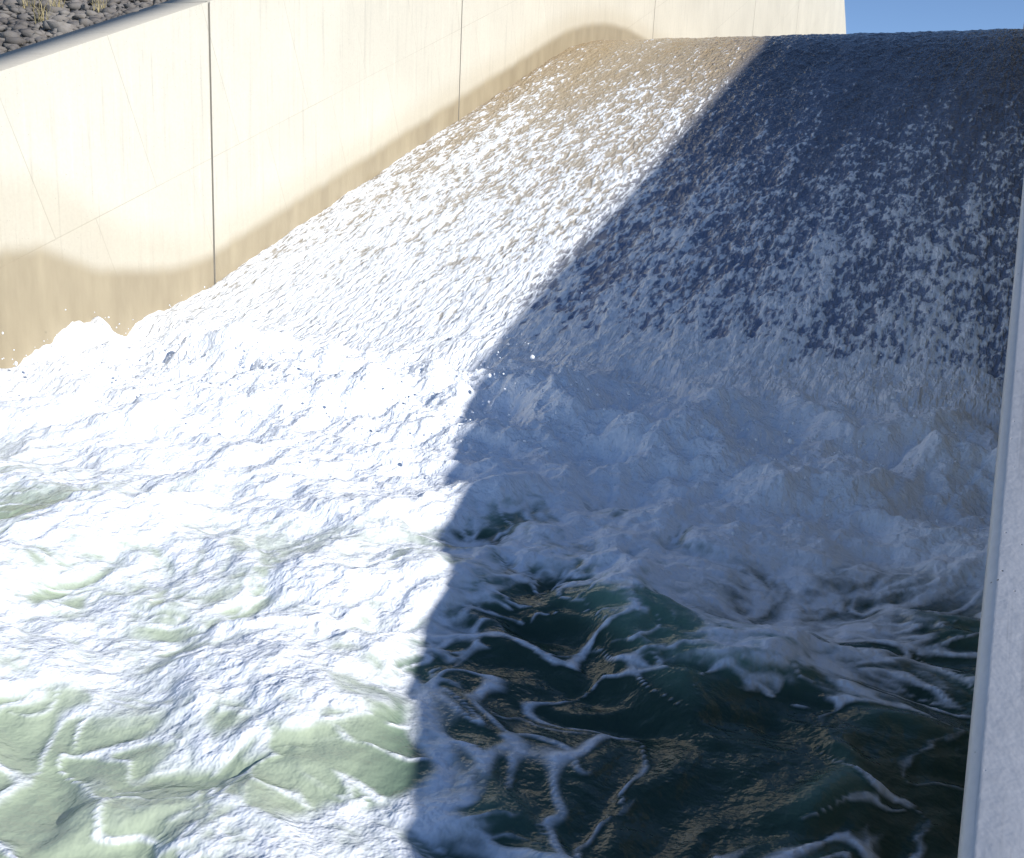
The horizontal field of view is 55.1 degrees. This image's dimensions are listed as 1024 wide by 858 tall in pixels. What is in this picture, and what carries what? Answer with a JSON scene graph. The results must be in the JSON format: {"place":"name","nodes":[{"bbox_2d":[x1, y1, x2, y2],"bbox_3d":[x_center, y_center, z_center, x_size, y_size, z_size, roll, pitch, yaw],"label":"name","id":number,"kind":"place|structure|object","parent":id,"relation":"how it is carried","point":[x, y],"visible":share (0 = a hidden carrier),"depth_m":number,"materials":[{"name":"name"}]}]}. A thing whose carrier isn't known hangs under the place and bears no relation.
{"place":"outdoors","nodes":[
{"label":"outdoors","id":0,"kind":"place"},
{"bbox_2d":[0,0,151,46],"bbox_3d":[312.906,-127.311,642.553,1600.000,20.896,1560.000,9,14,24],"label":"embankment","id":1,"kind":"structure","parent":0,"point":[68,1],"depth_m":9.38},
{"bbox_2d":[20,0,109,23],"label":"dry grass","id":2,"kind":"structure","parent":1,"relation":"on","point":[39,18],"depth_m":8.94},
{"bbox_2d":[0,0,168,53],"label":"embankment rocks","id":3,"kind":"object","parent":1,"relation":"on","point":[19,29],"visible":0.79,"depth_m":8.83,"materials":[{"name":"grey stone"}]},
{"bbox_2d":[0,0,845,368],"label":"wall","id":4,"kind":"structure","parent":1,"relation":"on","point":[162,156],"depth_m":9.17,"materials":[{"name":"concrete"}]},
{"bbox_2d":[958,26,1023,857],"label":"wall","id":5,"kind":"structure","parent":1,"relation":"on","point":[992,821],"depth_m":1.56,"materials":[{"name":"concrete"}]},
{"bbox_2d":[0,316,998,857],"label":"pool water","id":6,"kind":"structure","parent":0,"point":[252,634],"depth_m":3.47,"materials":[{"name":"white liquid"}]},
{"bbox_2d":[2,271,968,535],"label":"water droplets","id":7,"kind":"object","parent":6,"relation":"on","point":[532,357],"visible":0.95,"depth_m":6.03,"materials":[{"name":"white liquid"}]},
{"bbox_2d":[134,28,1023,433],"bbox_3d":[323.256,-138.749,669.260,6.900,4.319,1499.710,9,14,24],"label":"chute water","id":8,"kind":"structure","parent":0,"point":[812,208],"depth_m":9.14,"materials":[{"name":"white liquid"}]},
{"bbox_2d":[844,0,1023,33],"label":"sky","id":9,"kind":"structure","parent":0,"point":[863,16],"materials":[{"name":"blue"}]}
]}

